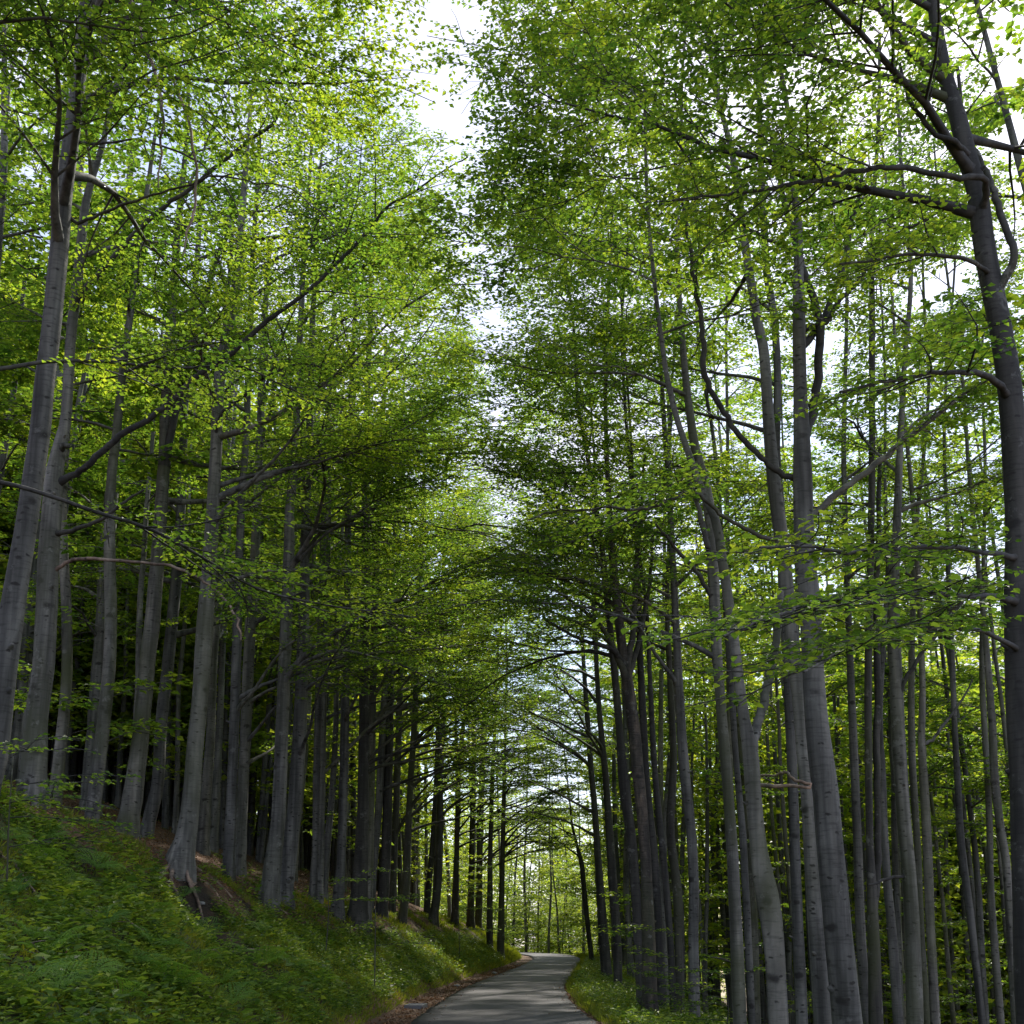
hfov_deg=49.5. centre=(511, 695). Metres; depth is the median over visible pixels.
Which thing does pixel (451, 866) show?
young beech
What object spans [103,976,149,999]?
fern
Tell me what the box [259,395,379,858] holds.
beech tree
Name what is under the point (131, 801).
beech tree
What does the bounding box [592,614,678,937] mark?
beech tree
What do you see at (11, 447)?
beech tree
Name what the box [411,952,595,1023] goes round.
road
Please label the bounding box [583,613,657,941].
beech tree
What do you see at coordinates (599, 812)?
beech tree
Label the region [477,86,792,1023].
beech tree
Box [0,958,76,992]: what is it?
fern
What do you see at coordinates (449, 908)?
beech tree
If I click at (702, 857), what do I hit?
beech tree
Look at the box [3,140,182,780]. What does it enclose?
beech tree
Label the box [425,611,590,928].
beech tree
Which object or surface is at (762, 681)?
beech tree
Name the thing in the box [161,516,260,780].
beech tree
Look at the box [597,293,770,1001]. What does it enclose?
beech tree
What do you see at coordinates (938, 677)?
beech tree
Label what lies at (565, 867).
young beech
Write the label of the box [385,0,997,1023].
beech tree
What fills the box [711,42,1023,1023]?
beech tree
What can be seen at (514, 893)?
beech tree
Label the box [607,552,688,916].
beech tree
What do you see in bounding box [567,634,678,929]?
beech tree
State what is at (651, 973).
beech sapling
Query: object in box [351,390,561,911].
beech tree
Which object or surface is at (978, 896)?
beech tree
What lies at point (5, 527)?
beech tree
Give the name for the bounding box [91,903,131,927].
fern
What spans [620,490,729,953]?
beech tree
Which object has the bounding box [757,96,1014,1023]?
beech tree
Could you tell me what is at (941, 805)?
beech tree
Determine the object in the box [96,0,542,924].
beech tree
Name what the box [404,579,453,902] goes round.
beech tree
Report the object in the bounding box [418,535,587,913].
beech tree
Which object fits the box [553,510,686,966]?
beech tree
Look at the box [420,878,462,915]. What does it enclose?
young beech
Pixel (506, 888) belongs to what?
young beech
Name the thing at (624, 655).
beech tree
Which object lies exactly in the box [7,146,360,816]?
beech tree
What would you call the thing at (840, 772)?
beech tree
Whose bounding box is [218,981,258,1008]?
fern
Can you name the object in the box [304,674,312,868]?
beech tree
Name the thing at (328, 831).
beech tree
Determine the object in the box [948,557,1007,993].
beech tree
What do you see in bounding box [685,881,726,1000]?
young beech
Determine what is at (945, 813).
beech tree
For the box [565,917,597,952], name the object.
young beech
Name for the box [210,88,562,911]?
beech tree
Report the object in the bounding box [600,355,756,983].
beech tree
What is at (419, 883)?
beech tree
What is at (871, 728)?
beech tree
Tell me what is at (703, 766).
beech tree
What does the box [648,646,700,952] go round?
beech tree
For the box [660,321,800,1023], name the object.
beech tree
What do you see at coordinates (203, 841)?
beech tree
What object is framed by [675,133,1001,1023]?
beech tree
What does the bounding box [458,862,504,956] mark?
beech sapling
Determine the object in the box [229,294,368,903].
beech tree
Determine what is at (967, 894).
beech tree
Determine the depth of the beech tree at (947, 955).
38.01 m
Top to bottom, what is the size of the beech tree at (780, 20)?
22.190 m
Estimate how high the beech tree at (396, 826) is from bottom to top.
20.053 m
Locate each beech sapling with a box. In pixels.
[0,732,143,884]
[325,866,396,950]
[361,867,439,987]
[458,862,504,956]
[505,897,545,936]
[599,923,682,1018]
[635,968,749,1023]
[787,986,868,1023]
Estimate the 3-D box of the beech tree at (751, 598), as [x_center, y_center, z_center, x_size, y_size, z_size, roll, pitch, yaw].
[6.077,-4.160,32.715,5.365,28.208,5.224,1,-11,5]
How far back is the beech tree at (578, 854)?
61.23 m
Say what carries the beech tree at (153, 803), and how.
on the ground at (205, 893)
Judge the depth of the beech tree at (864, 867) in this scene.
48.02 m
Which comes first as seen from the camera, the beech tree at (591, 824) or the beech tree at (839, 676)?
the beech tree at (839, 676)
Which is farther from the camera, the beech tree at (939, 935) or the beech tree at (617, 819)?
the beech tree at (617, 819)
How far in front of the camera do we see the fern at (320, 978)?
21.02 m
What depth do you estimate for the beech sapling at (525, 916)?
64.69 m
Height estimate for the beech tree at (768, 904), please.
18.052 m
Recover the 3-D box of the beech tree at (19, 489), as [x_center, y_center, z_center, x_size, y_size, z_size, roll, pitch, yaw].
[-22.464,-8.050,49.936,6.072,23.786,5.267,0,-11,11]
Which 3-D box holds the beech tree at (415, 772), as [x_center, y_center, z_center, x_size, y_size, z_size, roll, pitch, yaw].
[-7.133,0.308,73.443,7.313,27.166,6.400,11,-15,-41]
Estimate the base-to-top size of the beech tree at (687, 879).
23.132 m
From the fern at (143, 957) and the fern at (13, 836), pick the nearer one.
the fern at (143, 957)
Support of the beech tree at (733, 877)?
on the ground at (205, 893)
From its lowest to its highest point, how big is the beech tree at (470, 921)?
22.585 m
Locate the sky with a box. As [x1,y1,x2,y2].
[0,0,1023,997]
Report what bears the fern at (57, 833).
on the ground at (205, 893)
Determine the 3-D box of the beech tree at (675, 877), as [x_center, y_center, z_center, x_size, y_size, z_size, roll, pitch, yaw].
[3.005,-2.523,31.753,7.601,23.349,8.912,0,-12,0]
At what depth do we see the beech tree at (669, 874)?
61.36 m
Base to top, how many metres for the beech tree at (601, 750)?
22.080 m
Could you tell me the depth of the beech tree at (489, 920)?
59.66 m
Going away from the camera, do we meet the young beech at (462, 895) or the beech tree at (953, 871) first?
the beech tree at (953, 871)
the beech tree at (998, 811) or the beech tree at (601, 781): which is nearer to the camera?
the beech tree at (998, 811)
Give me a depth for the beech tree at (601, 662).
54.64 m
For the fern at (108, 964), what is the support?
on the ground at (205, 893)
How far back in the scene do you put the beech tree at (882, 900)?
62.46 m
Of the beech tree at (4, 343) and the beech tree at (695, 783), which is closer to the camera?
the beech tree at (4, 343)
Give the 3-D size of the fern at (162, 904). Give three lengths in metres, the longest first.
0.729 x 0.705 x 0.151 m
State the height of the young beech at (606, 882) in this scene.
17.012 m
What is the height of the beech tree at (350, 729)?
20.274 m
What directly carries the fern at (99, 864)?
on the ground at (205, 893)
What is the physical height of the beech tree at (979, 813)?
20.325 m
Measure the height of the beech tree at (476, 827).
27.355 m
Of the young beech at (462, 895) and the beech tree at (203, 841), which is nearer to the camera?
the beech tree at (203, 841)
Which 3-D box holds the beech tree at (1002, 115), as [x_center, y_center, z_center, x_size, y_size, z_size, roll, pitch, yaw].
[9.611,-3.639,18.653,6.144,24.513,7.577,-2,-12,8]
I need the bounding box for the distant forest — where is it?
[0,251,1010,1023]
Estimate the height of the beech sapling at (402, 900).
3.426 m
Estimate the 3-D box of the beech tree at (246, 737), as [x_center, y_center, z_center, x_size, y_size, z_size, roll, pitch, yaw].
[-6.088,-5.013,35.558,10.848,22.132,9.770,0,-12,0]
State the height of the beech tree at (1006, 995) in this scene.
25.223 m
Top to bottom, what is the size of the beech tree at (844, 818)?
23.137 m
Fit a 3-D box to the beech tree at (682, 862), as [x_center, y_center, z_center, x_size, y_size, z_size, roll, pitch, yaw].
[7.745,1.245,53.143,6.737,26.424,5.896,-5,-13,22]
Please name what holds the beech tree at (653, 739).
on the ground at (205, 893)
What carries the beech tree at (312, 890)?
on the ground at (205, 893)
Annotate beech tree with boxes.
[0,0,147,711]
[0,0,167,596]
[0,0,431,643]
[0,0,438,792]
[0,0,472,809]
[0,3,254,820]
[0,24,177,804]
[0,24,193,623]
[0,98,35,537]
[0,113,98,700]
[0,140,37,475]
[0,174,159,784]
[0,258,43,718]
[0,277,36,460]
[0,282,43,688]
[1,333,83,724]
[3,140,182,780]
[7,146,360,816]
[13,223,145,729]
[68,199,393,838]
[69,223,235,769]
[70,327,191,807]
[79,165,321,855]
[81,9,444,839]
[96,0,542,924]
[98,364,174,746]
[108,76,496,881]
[111,405,171,771]
[127,360,246,833]
[141,552,246,812]
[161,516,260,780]
[165,216,490,877]
[187,51,526,910]
[191,240,319,852]
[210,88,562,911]
[215,214,574,936]
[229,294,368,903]
[244,298,414,882]
[247,429,341,862]
[248,305,413,899]
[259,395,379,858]
[270,416,414,891]
[276,258,488,901]
[280,256,593,920]
[294,351,435,867]
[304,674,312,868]
[310,474,425,844]
[311,321,531,926]
[350,0,963,1023]
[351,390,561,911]
[357,485,561,913]
[374,355,570,920]
[374,576,425,890]
[378,517,440,891]
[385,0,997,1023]
[387,465,608,926]
[392,136,650,1005]
[393,429,549,925]
[394,580,437,881]
[397,690,449,906]
[398,427,492,895]
[402,577,450,902]
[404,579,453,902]
[409,580,561,928]
[410,621,467,886]
[416,598,568,926]
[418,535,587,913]
[418,569,497,899]
[419,149,725,1012]
[421,3,799,1023]
[424,580,615,948]
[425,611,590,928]
[427,0,880,1023]
[427,611,495,899]
[427,728,489,916]
[430,173,766,1013]
[431,660,486,906]
[433,401,612,977]
[443,366,684,988]
[443,598,518,904]
[449,766,510,921]
[466,652,599,959]
[468,55,793,1021]
[475,584,628,958]
[475,721,532,942]
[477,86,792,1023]
[483,773,555,948]
[484,0,1023,1023]
[487,168,758,1008]
[493,700,550,952]
[496,223,738,1011]
[512,792,562,952]
[513,745,575,952]
[521,789,578,953]
[524,1,827,1023]
[535,777,593,952]
[545,463,703,977]
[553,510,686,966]
[553,745,602,953]
[557,784,602,954]
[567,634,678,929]
[573,702,680,906]
[574,551,691,936]
[575,534,714,895]
[575,639,653,939]
[577,604,612,958]
[583,607,664,914]
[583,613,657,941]
[590,758,619,943]
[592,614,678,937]
[593,547,664,905]
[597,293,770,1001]
[598,626,626,923]
[599,481,710,996]
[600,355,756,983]
[602,478,673,940]
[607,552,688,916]
[612,521,712,939]
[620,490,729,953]
[632,133,809,1023]
[648,274,958,1023]
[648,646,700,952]
[652,542,729,997]
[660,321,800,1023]
[661,526,768,1016]
[663,523,785,983]
[663,536,787,975]
[663,614,723,1001]
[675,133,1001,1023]
[677,588,786,969]
[677,719,712,981]
[679,428,802,1023]
[692,156,1009,1023]
[695,660,763,986]
[701,570,786,990]
[708,407,808,1018]
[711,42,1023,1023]
[711,374,902,986]
[719,0,1023,1023]
[722,456,835,1023]
[735,749,787,938]
[736,0,1023,1023]
[742,442,864,1012]
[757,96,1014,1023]
[765,589,873,1022]
[782,156,1023,1023]
[799,420,1003,1023]
[808,365,973,998]
[814,450,937,1019]
[824,463,980,983]
[828,542,954,1023]
[841,626,889,969]
[842,537,954,1023]
[846,643,982,982]
[856,366,1006,1022]
[861,243,1016,1023]
[864,582,969,958]
[867,496,989,1023]
[873,393,1009,1023]
[876,0,1023,563]
[881,94,1023,1023]
[886,648,990,1023]
[902,406,1009,968]
[918,404,1009,916]
[932,707,995,1023]
[938,574,1010,1023]
[938,578,1009,997]
[942,633,1009,1020]
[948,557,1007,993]
[950,611,1005,945]
[977,563,1010,849]
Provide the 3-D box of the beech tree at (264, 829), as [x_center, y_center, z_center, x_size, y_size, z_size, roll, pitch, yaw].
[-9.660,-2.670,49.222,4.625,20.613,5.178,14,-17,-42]
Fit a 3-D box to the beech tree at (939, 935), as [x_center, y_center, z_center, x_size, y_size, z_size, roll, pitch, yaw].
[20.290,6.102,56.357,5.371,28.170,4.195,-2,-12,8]
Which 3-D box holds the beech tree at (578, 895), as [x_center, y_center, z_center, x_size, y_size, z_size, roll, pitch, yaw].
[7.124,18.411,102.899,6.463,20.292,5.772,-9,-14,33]
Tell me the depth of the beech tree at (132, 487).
35.84 m
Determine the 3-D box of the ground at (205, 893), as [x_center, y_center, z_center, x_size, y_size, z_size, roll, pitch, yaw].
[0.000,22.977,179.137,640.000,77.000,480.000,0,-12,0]
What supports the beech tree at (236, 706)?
on the ground at (205, 893)
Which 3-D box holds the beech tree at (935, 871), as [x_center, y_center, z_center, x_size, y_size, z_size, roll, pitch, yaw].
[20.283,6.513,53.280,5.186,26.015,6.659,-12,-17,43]
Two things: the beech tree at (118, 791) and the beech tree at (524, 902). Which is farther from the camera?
the beech tree at (524, 902)
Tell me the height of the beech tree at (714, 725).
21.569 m
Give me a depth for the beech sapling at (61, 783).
13.51 m
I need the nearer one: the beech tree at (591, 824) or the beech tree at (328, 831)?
the beech tree at (328, 831)
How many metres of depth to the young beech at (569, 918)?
124.66 m
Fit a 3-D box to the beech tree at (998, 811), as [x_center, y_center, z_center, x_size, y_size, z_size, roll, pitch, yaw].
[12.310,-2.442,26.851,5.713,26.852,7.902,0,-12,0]
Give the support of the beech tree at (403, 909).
on the ground at (205, 893)
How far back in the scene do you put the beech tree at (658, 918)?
27.54 m
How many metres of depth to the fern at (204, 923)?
21.26 m
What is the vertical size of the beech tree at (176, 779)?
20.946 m
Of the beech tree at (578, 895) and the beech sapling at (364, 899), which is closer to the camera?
the beech sapling at (364, 899)
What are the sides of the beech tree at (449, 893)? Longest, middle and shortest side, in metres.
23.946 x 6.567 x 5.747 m
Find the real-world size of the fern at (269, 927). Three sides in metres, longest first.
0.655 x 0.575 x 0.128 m
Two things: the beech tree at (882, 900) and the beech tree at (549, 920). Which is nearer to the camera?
the beech tree at (882, 900)
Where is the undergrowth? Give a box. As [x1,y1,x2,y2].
[0,778,767,1023]
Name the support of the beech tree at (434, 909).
on the ground at (205, 893)
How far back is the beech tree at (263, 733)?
45.22 m
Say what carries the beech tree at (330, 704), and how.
on the ground at (205, 893)
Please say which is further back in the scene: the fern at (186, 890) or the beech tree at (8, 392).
the beech tree at (8, 392)
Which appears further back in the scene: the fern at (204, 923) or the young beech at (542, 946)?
the young beech at (542, 946)
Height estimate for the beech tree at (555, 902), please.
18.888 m
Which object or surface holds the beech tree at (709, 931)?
on the ground at (205, 893)
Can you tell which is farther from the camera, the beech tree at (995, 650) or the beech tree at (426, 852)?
the beech tree at (426, 852)
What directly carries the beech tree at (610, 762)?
on the ground at (205, 893)
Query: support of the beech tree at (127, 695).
on the ground at (205, 893)
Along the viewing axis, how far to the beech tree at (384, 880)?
42.92 m
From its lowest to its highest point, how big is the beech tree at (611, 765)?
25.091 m
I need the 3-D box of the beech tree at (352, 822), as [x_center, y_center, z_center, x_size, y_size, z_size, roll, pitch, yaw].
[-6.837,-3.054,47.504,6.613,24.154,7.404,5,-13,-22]
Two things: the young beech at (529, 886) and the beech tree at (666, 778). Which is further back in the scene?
the young beech at (529, 886)
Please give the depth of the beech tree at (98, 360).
14.30 m
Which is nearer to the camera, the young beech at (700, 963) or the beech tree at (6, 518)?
the beech tree at (6, 518)
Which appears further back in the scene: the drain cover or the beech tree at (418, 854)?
the beech tree at (418, 854)
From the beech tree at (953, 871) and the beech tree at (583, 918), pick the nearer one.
the beech tree at (953, 871)
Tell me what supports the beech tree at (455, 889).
on the ground at (205, 893)
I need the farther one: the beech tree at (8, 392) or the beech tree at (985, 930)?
the beech tree at (985, 930)
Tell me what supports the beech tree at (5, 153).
on the ground at (205, 893)
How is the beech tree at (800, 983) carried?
on the ground at (205, 893)
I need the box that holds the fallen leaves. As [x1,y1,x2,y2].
[0,768,610,1023]
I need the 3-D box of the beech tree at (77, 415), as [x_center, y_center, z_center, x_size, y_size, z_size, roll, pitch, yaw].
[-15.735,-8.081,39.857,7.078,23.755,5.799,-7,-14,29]
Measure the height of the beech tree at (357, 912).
24.351 m
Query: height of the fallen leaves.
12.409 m
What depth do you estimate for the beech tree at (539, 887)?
106.03 m
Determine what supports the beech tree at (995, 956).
on the ground at (205, 893)
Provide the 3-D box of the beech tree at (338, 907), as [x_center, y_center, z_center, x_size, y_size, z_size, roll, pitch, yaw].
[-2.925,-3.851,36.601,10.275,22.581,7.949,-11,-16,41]
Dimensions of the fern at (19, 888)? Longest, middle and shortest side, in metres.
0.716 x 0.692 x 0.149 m
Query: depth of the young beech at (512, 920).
114.78 m
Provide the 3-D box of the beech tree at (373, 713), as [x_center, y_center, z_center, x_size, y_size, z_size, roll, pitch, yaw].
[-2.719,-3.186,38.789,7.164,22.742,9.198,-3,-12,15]
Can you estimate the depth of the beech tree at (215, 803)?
43.27 m
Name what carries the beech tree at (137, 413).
on the ground at (205, 893)
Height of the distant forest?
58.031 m
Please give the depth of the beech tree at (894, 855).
34.79 m
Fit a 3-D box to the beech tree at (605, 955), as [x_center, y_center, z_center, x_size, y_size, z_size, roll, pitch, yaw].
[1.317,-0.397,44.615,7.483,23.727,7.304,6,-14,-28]
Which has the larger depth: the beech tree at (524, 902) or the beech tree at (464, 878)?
the beech tree at (524, 902)
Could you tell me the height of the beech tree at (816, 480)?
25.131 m
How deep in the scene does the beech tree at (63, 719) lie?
28.39 m
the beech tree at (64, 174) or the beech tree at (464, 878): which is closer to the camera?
the beech tree at (64, 174)
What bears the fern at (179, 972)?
on the ground at (205, 893)
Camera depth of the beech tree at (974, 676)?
34.84 m
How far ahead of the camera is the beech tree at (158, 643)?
52.79 m
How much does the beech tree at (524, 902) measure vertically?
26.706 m
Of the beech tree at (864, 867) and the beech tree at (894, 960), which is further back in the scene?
the beech tree at (864, 867)
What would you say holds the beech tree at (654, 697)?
on the ground at (205, 893)
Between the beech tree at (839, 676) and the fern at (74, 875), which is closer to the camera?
the fern at (74, 875)
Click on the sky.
(446, 118)
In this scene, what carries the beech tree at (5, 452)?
on the ground at (205, 893)
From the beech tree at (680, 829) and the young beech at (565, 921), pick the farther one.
the young beech at (565, 921)
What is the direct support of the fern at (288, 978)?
on the ground at (205, 893)
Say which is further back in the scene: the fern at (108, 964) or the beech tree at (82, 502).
the beech tree at (82, 502)
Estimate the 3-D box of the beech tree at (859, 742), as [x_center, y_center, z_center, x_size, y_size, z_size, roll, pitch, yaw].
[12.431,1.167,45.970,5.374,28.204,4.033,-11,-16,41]
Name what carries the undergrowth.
on the ground at (205, 893)
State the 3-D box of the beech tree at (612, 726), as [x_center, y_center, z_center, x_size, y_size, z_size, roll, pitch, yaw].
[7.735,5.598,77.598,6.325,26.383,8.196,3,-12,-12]
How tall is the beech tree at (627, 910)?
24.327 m
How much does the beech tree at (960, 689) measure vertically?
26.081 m
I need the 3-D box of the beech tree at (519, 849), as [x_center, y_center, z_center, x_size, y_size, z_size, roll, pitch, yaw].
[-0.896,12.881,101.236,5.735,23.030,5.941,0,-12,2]
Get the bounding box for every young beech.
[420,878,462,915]
[430,838,498,921]
[440,864,495,932]
[461,859,531,941]
[462,886,506,935]
[493,902,535,951]
[494,862,574,953]
[507,904,559,951]
[517,918,565,951]
[520,897,581,953]
[522,872,595,953]
[530,887,596,952]
[543,896,594,951]
[548,698,703,965]
[548,741,718,954]
[555,836,618,955]
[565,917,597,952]
[581,794,687,933]
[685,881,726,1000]
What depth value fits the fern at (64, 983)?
9.83 m
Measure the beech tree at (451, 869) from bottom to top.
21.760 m
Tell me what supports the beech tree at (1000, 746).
on the ground at (205, 893)
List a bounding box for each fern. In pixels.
[0,826,33,842]
[0,876,39,894]
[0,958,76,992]
[19,925,91,954]
[25,961,93,993]
[34,823,73,839]
[45,866,95,884]
[58,950,128,978]
[71,848,129,873]
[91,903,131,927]
[102,938,171,965]
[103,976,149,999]
[141,898,177,914]
[141,961,217,985]
[175,886,202,896]
[197,916,222,933]
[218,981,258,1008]
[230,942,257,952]
[250,922,271,931]
[268,971,303,988]
[311,969,341,982]
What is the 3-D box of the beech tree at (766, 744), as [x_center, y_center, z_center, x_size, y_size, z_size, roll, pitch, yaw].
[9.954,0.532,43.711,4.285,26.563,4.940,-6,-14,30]
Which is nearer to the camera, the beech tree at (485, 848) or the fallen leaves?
the fallen leaves
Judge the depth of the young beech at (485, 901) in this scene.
108.13 m
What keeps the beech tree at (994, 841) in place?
on the ground at (205, 893)
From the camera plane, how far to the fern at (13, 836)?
15.65 m
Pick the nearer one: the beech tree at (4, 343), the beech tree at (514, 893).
the beech tree at (4, 343)
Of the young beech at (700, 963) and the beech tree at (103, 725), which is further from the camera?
the young beech at (700, 963)
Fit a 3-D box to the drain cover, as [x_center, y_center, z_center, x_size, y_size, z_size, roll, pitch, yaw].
[-2.213,7.174,25.599,0.420,0.110,0.680,-1,-12,6]
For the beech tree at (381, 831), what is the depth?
69.76 m
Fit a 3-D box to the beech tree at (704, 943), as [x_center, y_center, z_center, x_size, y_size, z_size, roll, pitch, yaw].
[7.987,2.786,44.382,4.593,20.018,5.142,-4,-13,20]
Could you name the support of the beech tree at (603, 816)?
on the ground at (205, 893)
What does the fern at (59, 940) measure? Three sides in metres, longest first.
1.007 x 0.973 x 0.210 m
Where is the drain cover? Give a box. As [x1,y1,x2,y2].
[404,1003,427,1008]
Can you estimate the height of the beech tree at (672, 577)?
23.917 m
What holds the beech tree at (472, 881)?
on the ground at (205, 893)
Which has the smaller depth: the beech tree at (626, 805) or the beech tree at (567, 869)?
the beech tree at (626, 805)
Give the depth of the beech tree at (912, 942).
24.32 m
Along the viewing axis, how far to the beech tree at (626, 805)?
28.64 m
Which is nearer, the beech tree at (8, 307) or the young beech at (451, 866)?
the beech tree at (8, 307)
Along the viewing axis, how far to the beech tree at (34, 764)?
21.06 m
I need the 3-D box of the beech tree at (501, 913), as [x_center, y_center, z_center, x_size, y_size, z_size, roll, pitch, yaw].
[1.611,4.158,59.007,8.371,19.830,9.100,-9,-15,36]
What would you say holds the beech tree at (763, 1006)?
on the ground at (205, 893)
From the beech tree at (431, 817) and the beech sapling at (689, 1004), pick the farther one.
the beech tree at (431, 817)
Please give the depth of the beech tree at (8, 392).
38.40 m
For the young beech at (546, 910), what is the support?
on the ground at (205, 893)
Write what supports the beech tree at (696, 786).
on the ground at (205, 893)
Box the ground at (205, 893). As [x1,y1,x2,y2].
[0,767,746,1023]
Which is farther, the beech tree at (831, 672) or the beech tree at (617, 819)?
the beech tree at (617, 819)
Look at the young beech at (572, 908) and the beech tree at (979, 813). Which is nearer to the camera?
the beech tree at (979, 813)
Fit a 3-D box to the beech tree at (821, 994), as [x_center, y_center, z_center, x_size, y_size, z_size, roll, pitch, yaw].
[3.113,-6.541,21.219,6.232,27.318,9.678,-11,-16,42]
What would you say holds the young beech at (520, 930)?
on the ground at (205, 893)
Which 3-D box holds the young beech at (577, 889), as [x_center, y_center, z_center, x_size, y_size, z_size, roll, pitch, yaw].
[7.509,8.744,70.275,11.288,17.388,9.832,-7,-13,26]
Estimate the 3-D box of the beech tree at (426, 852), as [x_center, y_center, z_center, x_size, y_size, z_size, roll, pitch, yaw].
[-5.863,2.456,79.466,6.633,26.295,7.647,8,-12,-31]
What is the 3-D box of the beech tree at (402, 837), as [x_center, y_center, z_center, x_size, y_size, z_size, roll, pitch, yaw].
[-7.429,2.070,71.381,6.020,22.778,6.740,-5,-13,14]
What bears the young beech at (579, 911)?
on the ground at (205, 893)
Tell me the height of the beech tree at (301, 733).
23.501 m
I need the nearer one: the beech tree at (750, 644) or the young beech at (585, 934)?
the beech tree at (750, 644)

